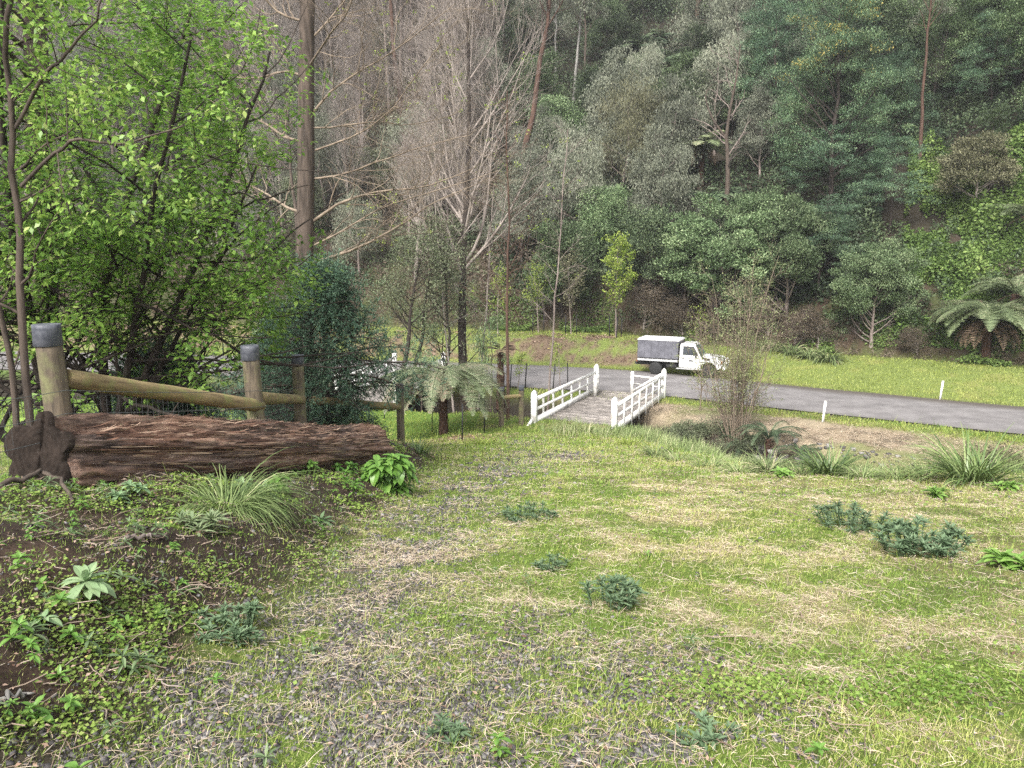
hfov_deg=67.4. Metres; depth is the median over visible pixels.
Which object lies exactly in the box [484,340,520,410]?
tree fern
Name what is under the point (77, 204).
bare tree
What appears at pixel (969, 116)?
undergrowth
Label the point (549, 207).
scrub tree
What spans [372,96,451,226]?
weeping tree
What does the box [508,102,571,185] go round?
scrub tree
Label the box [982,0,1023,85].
wattle tree
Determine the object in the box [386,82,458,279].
bare tree
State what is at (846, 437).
dry grass
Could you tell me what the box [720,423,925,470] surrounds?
bank rubble
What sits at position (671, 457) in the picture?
grass tussock
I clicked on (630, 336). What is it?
lawn
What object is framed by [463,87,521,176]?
scrub tree
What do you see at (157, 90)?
weeping tree
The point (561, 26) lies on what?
scrub tree
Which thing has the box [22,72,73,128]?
weeping tree
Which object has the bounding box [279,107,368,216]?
weeping tree
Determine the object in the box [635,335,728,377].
utility truck
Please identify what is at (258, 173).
tree
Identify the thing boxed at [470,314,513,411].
young eucalypt
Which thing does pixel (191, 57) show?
bare tree
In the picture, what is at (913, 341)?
brown bush
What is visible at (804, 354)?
grass tussock
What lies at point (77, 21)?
bare tree
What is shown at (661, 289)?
brown bush
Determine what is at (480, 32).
eucalypt tree
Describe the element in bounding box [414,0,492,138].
bare tree
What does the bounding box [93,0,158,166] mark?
bare tree
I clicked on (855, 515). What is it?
fleabane clump
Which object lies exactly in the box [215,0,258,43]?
scrub tree
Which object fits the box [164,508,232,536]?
spiky weed
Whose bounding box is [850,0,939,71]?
scrub tree
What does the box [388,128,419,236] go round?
bare tree
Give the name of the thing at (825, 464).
strap leaved clump
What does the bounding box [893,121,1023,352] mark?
creeper cover
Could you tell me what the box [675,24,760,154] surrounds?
weeping tree
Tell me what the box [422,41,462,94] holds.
scrub tree
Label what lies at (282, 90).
eucalypt tree
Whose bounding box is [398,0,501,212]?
bare tree
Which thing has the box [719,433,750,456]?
ground fern
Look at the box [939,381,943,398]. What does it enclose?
marker post
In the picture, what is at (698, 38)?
scrub tree
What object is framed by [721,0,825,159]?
wattle tree
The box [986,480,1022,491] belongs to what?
leafy weed
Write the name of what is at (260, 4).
bare tree
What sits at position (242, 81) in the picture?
weeping tree
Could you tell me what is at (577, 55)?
eucalypt tree
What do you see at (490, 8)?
bare tree
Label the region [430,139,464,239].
bare tree
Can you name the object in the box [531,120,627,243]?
weeping tree
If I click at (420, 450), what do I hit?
grass tussock
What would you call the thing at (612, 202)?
scrub tree
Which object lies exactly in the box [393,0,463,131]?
bare tree
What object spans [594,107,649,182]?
scrub tree
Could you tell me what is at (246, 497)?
grass tussock
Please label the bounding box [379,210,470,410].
olive tree
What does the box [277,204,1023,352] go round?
bank weeds
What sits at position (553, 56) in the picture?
scrub tree
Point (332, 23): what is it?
bare tree
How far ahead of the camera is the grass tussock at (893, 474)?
12.51 m
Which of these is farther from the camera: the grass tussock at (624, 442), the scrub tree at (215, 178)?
the scrub tree at (215, 178)
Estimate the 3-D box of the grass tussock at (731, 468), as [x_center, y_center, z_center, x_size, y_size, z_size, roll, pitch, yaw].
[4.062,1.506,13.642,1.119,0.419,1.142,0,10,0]
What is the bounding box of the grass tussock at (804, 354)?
[782,344,832,361]
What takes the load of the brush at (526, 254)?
on the ground at (914, 218)
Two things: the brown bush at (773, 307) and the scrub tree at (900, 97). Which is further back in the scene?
the scrub tree at (900, 97)
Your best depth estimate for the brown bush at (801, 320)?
44.83 m
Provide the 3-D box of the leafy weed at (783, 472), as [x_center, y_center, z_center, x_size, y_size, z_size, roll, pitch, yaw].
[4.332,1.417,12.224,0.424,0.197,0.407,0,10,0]
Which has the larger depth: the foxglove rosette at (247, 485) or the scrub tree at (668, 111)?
the scrub tree at (668, 111)
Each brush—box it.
[0,0,562,313]
[241,248,1023,364]
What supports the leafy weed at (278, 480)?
on the ground at (914, 218)
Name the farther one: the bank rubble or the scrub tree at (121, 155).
the scrub tree at (121, 155)
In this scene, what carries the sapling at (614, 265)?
on the ground at (914, 218)
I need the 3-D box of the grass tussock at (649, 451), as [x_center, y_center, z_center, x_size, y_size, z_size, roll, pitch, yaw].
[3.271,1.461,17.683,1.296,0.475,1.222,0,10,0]
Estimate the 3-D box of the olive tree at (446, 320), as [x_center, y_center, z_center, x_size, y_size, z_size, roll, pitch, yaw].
[-2.836,-2.683,34.288,5.094,10.221,4.597,-9,13,-40]
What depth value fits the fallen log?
7.01 m
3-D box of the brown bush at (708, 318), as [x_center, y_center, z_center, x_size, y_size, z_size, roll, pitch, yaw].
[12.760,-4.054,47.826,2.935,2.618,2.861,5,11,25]
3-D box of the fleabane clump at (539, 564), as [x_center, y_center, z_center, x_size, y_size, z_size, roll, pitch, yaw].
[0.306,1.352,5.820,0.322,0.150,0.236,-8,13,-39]
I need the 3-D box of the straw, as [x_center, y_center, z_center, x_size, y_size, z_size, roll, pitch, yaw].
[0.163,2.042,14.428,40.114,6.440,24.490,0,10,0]
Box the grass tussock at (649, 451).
[632,438,678,456]
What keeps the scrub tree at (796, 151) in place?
on the ground at (914, 218)
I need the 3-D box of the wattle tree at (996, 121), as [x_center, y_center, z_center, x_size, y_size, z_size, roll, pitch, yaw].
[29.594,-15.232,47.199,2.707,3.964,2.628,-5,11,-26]
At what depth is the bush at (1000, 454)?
16.02 m
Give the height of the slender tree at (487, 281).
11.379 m
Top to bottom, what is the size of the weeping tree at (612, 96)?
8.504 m
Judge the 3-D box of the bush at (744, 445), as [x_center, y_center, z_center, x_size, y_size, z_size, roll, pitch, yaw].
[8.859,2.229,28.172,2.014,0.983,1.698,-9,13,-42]
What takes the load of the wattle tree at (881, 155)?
on the ground at (914, 218)
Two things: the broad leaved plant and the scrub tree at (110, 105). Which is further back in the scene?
the scrub tree at (110, 105)
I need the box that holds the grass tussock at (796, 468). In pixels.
[771,459,834,475]
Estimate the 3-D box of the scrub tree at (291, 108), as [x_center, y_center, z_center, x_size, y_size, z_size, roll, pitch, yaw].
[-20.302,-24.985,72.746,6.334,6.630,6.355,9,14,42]
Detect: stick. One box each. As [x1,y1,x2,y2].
[0,688,34,704]
[123,533,168,541]
[152,674,219,711]
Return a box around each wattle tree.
[714,32,766,140]
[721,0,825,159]
[740,0,826,95]
[757,0,921,212]
[768,115,894,220]
[779,0,914,99]
[781,192,863,299]
[843,42,946,151]
[851,127,945,234]
[899,0,988,107]
[941,7,1023,106]
[951,0,1023,70]
[968,0,1023,80]
[974,101,1013,155]
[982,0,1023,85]
[1009,30,1023,110]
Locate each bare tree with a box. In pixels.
[3,8,54,205]
[12,15,56,84]
[17,146,73,196]
[46,0,94,118]
[57,0,88,84]
[60,163,99,252]
[61,0,116,42]
[68,0,144,146]
[83,10,166,164]
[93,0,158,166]
[100,0,212,147]
[140,0,550,385]
[160,17,214,116]
[195,18,258,155]
[196,154,231,253]
[212,0,289,107]
[224,0,259,85]
[229,0,320,191]
[241,86,297,232]
[267,0,333,87]
[290,0,365,107]
[291,0,356,125]
[314,71,375,239]
[323,0,390,145]
[330,14,395,180]
[361,0,423,107]
[367,0,569,411]
[370,0,423,120]
[373,12,442,129]
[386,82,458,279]
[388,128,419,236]
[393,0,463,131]
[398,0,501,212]
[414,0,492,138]
[414,1,425,82]
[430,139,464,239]
[433,124,487,228]
[444,32,499,141]
[461,0,510,100]
[502,0,504,38]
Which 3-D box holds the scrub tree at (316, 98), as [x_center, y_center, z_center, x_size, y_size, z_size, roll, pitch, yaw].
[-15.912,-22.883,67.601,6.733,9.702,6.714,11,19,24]
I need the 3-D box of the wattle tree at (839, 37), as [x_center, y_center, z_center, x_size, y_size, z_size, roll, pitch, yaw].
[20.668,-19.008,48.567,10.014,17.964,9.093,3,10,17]
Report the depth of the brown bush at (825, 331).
44.61 m
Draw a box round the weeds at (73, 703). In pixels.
[0,469,829,767]
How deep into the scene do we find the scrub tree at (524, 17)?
78.85 m
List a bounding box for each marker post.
[821,401,826,421]
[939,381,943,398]
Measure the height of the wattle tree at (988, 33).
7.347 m
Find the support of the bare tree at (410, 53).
on the ground at (914, 218)
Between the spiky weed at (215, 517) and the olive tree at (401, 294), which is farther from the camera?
the olive tree at (401, 294)
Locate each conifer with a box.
[84,328,237,418]
[203,242,451,425]
[216,303,332,420]
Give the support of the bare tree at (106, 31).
on the ground at (914, 218)
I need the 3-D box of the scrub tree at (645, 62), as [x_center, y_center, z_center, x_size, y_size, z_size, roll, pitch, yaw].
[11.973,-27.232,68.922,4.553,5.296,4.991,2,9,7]
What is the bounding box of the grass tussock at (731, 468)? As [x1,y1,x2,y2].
[711,453,768,473]
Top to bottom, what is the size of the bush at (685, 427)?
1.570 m
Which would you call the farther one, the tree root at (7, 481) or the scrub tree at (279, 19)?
the scrub tree at (279, 19)
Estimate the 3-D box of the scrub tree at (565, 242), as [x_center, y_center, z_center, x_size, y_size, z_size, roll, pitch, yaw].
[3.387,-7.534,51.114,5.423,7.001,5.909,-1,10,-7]
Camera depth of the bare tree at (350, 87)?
65.50 m
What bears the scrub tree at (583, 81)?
on the ground at (914, 218)
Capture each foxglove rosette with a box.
[29,609,62,626]
[31,575,57,589]
[58,561,116,604]
[232,476,278,503]
[283,459,318,475]
[311,511,335,527]
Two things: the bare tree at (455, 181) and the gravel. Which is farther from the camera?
the bare tree at (455, 181)
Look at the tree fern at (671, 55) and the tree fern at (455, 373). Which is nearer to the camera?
the tree fern at (455, 373)
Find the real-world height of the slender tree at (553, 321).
13.765 m
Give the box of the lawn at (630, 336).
[0,323,1023,444]
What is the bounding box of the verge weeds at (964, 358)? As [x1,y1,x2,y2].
[452,291,1023,366]
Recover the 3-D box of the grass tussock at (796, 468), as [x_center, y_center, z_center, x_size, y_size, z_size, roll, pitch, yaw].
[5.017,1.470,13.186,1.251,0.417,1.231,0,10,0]
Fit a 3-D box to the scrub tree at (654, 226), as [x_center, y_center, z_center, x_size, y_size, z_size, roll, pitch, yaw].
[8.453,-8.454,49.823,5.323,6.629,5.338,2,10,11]
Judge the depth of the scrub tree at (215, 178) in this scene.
66.44 m
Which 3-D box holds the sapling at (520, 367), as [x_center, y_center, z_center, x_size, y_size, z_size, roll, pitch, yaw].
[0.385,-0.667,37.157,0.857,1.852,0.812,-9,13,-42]
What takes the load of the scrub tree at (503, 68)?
on the ground at (914, 218)
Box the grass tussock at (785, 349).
[766,337,812,358]
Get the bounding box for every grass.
[536,416,1023,472]
[627,401,1022,466]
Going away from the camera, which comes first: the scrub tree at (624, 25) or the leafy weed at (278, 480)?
the leafy weed at (278, 480)
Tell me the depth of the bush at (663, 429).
31.23 m
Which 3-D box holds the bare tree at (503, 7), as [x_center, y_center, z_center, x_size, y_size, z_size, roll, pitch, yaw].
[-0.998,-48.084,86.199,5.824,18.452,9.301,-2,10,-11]
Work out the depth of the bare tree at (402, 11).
72.84 m
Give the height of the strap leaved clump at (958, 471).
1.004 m
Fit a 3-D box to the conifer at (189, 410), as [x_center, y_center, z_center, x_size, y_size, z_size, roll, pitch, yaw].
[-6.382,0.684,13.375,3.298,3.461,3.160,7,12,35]
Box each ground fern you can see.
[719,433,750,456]
[730,421,808,457]
[771,443,822,462]
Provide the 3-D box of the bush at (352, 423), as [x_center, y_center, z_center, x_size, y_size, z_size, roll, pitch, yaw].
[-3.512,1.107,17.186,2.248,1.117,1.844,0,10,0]
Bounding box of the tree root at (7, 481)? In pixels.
[0,468,73,504]
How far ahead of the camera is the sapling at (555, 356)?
37.17 m
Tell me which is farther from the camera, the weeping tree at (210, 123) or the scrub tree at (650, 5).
the scrub tree at (650, 5)
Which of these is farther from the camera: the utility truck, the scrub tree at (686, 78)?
the scrub tree at (686, 78)
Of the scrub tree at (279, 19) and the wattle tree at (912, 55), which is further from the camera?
the scrub tree at (279, 19)
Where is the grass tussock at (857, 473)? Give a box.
[829,457,898,480]
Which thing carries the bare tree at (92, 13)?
on the ground at (914, 218)
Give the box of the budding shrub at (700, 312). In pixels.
[683,303,716,410]
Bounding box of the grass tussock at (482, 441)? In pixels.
[465,434,499,444]
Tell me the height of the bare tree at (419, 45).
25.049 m
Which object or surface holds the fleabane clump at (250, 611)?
on the ground at (914, 218)
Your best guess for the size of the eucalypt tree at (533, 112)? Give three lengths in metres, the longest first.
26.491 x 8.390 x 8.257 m
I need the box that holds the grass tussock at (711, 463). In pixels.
[682,446,738,467]
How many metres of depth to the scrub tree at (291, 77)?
82.33 m
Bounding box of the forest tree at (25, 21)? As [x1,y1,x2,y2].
[3,0,105,412]
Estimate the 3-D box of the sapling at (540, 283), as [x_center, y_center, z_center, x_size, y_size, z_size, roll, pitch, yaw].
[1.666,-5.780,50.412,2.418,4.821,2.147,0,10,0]
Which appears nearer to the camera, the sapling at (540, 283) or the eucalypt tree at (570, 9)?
the sapling at (540, 283)
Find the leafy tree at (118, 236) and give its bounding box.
[0,0,367,442]
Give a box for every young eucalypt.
[403,304,443,410]
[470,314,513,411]
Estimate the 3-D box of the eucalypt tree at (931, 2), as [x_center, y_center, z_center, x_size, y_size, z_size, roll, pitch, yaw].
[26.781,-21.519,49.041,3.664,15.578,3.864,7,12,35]
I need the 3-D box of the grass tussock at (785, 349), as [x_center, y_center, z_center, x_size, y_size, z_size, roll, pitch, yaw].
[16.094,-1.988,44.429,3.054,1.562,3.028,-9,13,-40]
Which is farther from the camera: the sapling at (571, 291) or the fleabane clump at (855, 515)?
the sapling at (571, 291)
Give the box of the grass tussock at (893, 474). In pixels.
[861,458,935,482]
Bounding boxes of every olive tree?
[361,224,465,378]
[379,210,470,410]
[391,207,514,409]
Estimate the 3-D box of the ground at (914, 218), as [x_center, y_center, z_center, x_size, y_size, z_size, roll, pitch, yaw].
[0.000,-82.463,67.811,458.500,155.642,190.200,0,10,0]
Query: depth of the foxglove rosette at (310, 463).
9.17 m
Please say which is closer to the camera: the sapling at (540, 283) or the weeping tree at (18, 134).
the sapling at (540, 283)
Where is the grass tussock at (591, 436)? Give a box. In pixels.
[581,431,600,439]
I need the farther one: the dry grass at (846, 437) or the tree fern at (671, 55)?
the tree fern at (671, 55)
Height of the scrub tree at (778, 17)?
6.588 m
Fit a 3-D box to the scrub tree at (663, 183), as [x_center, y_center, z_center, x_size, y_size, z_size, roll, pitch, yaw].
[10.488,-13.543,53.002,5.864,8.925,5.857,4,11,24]
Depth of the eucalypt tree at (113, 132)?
64.21 m
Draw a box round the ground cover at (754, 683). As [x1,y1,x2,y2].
[0,441,1023,767]
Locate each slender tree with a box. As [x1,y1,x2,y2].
[0,0,279,426]
[404,142,481,412]
[449,74,553,419]
[466,167,519,407]
[524,118,596,410]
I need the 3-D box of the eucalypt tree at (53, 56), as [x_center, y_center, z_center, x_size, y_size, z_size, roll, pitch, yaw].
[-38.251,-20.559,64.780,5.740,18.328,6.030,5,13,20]
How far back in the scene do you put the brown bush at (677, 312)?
48.43 m
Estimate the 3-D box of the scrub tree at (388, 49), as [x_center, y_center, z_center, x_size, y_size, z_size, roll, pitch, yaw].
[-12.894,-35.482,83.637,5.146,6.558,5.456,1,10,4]
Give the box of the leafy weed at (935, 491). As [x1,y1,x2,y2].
[920,485,953,499]
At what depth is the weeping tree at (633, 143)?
54.73 m
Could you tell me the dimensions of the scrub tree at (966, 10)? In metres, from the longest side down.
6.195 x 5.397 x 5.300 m
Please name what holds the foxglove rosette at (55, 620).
on the ground at (914, 218)
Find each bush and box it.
[325,410,398,439]
[621,270,686,329]
[646,422,680,442]
[652,191,806,320]
[654,213,723,313]
[654,292,703,334]
[659,418,737,453]
[694,300,733,336]
[717,183,820,275]
[720,298,773,336]
[723,192,840,321]
[724,431,773,457]
[743,289,790,337]
[777,301,828,343]
[796,308,840,348]
[824,238,934,347]
[895,325,934,354]
[928,130,1023,217]
[945,439,1023,472]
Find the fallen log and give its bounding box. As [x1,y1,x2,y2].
[4,411,393,486]
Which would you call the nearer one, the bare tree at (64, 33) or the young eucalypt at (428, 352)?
the young eucalypt at (428, 352)
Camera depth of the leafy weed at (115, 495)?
5.75 m
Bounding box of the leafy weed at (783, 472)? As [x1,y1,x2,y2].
[769,466,795,477]
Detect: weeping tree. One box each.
[0,101,52,183]
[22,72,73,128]
[51,103,110,192]
[125,164,201,253]
[141,57,179,118]
[166,76,259,181]
[211,46,269,127]
[213,0,248,22]
[228,191,279,268]
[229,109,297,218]
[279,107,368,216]
[327,184,385,275]
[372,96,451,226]
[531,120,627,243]
[584,68,678,215]
[592,65,668,160]
[621,36,673,124]
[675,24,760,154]
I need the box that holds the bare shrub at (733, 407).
[670,233,808,449]
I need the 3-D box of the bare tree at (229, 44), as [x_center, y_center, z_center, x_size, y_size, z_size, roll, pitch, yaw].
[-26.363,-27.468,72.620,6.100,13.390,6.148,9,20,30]
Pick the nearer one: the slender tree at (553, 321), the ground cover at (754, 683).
the ground cover at (754, 683)
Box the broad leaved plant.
[355,453,418,496]
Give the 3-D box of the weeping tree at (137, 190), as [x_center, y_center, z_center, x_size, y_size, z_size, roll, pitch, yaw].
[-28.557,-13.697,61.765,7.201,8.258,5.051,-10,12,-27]
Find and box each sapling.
[488,261,511,333]
[510,351,529,388]
[519,260,554,332]
[551,342,569,385]
[555,246,587,333]
[600,230,640,335]
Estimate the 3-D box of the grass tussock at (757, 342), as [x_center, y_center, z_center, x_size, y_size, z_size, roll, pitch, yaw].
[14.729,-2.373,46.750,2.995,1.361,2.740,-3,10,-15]
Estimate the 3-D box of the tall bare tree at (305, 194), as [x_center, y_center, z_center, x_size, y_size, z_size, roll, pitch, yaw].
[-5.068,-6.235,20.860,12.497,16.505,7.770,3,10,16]
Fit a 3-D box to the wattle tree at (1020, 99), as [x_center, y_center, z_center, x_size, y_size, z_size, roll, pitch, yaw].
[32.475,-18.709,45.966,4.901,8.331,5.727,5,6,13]
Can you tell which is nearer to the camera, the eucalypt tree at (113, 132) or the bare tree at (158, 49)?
the eucalypt tree at (113, 132)
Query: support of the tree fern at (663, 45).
on the ground at (914, 218)
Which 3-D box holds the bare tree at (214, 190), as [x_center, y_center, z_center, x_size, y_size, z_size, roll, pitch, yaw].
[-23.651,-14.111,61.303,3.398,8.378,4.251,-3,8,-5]
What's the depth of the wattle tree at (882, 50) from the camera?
54.88 m
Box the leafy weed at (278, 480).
[267,473,290,492]
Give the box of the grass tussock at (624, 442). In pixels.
[611,434,652,445]
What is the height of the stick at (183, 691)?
0.084 m
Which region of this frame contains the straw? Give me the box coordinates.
[0,433,1023,767]
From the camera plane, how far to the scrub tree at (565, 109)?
62.75 m
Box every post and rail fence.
[0,323,306,478]
[309,384,404,442]
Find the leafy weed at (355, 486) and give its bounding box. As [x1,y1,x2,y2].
[329,476,363,496]
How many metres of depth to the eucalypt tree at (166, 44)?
70.41 m
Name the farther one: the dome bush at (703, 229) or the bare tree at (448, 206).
the bare tree at (448, 206)
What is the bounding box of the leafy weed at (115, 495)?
[106,479,150,503]
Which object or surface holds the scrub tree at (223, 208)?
on the ground at (914, 218)
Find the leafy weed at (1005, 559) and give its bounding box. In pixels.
[974,547,1023,570]
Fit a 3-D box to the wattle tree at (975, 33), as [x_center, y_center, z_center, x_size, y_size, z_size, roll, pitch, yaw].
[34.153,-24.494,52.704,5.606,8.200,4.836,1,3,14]
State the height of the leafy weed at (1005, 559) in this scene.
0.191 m
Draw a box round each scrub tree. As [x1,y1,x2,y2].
[79,173,137,246]
[94,73,135,126]
[95,139,151,208]
[164,29,211,72]
[176,68,210,127]
[189,155,249,217]
[195,179,255,240]
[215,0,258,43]
[257,2,298,79]
[262,87,324,136]
[272,172,327,232]
[279,0,328,36]
[283,62,297,90]
[289,67,361,157]
[349,146,397,203]
[369,26,410,87]
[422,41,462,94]
[452,35,529,122]
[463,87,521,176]
[470,146,564,266]
[481,140,557,238]
[500,46,570,125]
[508,2,552,60]
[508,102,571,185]
[511,0,583,56]
[522,217,604,321]
[524,92,594,162]
[555,41,658,180]
[571,61,612,138]
[571,183,635,268]
[574,0,623,21]
[580,0,626,61]
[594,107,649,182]
[597,11,648,75]
[603,202,679,303]
[610,67,716,182]
[618,0,678,29]
[623,120,706,221]
[625,48,666,85]
[650,66,728,137]
[655,48,713,116]
[662,0,753,70]
[677,19,721,83]
[699,0,792,68]
[712,24,780,133]
[714,71,795,178]
[767,0,808,58]
[777,18,850,118]
[779,120,829,179]
[783,0,857,43]
[792,30,902,169]
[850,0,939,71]
[858,65,916,129]
[879,0,938,70]
[941,0,1007,40]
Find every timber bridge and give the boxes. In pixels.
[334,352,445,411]
[527,364,666,428]
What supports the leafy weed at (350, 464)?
on the ground at (914, 218)
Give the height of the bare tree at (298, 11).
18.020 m
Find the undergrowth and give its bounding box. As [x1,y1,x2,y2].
[494,0,1023,303]
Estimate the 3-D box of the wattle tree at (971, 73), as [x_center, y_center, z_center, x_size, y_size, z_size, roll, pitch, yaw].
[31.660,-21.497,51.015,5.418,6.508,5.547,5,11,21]
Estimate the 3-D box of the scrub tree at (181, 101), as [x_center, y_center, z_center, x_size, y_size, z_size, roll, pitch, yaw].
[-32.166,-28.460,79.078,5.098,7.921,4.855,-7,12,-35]
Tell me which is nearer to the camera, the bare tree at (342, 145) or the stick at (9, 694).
the stick at (9, 694)
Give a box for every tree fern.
[366,354,508,435]
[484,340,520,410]
[598,39,686,67]
[641,29,697,68]
[645,46,689,74]
[668,129,732,191]
[679,187,743,215]
[928,298,1023,362]
[960,273,1023,306]
[979,203,1023,236]
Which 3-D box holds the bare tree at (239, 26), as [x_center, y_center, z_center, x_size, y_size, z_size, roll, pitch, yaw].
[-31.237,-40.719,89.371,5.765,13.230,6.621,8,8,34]
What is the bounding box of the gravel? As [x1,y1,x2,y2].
[0,438,1023,767]
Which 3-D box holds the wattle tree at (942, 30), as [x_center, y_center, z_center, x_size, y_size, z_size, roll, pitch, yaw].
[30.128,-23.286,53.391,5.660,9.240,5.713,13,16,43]
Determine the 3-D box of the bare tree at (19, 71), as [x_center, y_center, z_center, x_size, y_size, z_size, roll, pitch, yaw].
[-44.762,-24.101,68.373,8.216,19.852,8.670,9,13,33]
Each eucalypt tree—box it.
[4,0,95,202]
[20,31,90,244]
[68,13,154,227]
[113,0,220,166]
[124,0,204,198]
[242,34,328,232]
[389,0,407,152]
[479,1,483,87]
[509,0,565,99]
[516,0,596,206]
[531,0,563,89]
[558,0,611,121]
[560,0,603,109]
[694,0,700,16]
[906,0,955,162]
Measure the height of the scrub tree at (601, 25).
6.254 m
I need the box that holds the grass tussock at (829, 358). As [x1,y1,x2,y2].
[808,347,851,366]
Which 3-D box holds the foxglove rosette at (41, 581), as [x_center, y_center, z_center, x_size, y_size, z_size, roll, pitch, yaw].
[-2.164,0.917,3.534,0.076,0.055,0.117,2,10,10]
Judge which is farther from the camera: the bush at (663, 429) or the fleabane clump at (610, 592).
the bush at (663, 429)
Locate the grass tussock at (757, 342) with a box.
[735,336,772,349]
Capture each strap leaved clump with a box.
[779,437,870,476]
[891,421,1023,488]
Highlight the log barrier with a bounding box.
[498,385,523,427]
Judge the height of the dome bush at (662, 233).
6.504 m
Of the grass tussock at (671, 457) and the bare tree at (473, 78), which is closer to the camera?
the grass tussock at (671, 457)
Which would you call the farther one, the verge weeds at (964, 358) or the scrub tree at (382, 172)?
the scrub tree at (382, 172)
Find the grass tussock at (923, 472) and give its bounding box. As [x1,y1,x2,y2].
[876,455,948,481]
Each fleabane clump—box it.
[189,599,265,648]
[422,712,471,745]
[498,499,559,523]
[530,552,570,571]
[577,573,650,611]
[663,709,745,752]
[808,500,900,533]
[869,514,976,559]
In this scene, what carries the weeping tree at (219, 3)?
on the ground at (914, 218)
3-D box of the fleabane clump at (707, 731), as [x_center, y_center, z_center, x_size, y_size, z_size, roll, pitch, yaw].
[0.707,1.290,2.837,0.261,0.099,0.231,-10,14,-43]
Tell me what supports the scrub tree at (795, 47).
on the ground at (914, 218)
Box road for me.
[0,351,1023,433]
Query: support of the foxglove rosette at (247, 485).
on the ground at (914, 218)
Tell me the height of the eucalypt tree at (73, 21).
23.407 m
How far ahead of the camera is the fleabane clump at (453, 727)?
2.79 m
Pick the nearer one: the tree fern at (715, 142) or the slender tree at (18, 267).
the slender tree at (18, 267)
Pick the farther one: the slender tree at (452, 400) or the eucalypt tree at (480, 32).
the eucalypt tree at (480, 32)
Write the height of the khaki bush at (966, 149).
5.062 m
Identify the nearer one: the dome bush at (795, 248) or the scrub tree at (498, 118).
the dome bush at (795, 248)
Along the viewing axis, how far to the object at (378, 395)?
36.76 m
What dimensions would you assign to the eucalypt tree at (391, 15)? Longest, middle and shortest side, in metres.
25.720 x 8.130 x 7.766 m
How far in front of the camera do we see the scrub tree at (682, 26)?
67.59 m
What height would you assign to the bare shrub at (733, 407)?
8.050 m
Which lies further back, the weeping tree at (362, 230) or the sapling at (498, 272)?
the weeping tree at (362, 230)
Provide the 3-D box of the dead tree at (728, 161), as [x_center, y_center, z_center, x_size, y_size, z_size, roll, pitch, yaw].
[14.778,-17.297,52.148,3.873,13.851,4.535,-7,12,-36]
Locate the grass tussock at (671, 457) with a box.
[649,443,702,461]
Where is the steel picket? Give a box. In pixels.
[461,403,462,441]
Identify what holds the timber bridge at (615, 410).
on the ground at (914, 218)
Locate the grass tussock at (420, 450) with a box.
[393,434,438,455]
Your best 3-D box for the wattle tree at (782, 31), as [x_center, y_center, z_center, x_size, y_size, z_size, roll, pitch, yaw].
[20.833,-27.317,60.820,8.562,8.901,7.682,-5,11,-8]
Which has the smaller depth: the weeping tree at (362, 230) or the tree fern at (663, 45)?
the weeping tree at (362, 230)
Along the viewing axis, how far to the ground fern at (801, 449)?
26.87 m
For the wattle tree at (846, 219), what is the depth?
44.48 m
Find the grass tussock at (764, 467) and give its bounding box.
[736,442,804,473]
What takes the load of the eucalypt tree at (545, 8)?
on the ground at (914, 218)
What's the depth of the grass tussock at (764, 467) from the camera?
13.99 m
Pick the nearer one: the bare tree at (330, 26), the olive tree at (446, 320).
the olive tree at (446, 320)
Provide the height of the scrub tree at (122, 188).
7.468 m
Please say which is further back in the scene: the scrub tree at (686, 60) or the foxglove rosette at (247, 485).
the scrub tree at (686, 60)
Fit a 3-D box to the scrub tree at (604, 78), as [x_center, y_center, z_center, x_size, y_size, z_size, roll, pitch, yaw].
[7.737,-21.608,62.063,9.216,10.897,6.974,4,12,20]
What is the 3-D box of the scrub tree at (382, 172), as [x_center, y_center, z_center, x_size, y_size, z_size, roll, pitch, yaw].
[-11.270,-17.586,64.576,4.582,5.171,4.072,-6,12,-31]
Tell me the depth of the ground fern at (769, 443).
27.77 m
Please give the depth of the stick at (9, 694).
2.71 m
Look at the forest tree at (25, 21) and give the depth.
11.69 m
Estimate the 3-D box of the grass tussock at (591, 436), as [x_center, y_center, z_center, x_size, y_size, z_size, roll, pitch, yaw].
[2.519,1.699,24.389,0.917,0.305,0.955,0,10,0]
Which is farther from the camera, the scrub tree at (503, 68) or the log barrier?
the scrub tree at (503, 68)
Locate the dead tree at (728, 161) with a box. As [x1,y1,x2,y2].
[690,17,750,229]
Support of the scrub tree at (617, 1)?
on the ground at (914, 218)
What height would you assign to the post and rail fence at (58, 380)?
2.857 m
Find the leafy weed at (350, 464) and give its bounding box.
[331,461,357,476]
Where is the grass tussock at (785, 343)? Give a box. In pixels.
[752,340,788,352]
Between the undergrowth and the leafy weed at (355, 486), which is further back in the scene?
the undergrowth
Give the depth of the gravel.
3.27 m
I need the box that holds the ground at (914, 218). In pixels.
[0,0,1023,767]
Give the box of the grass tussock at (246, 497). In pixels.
[141,447,330,546]

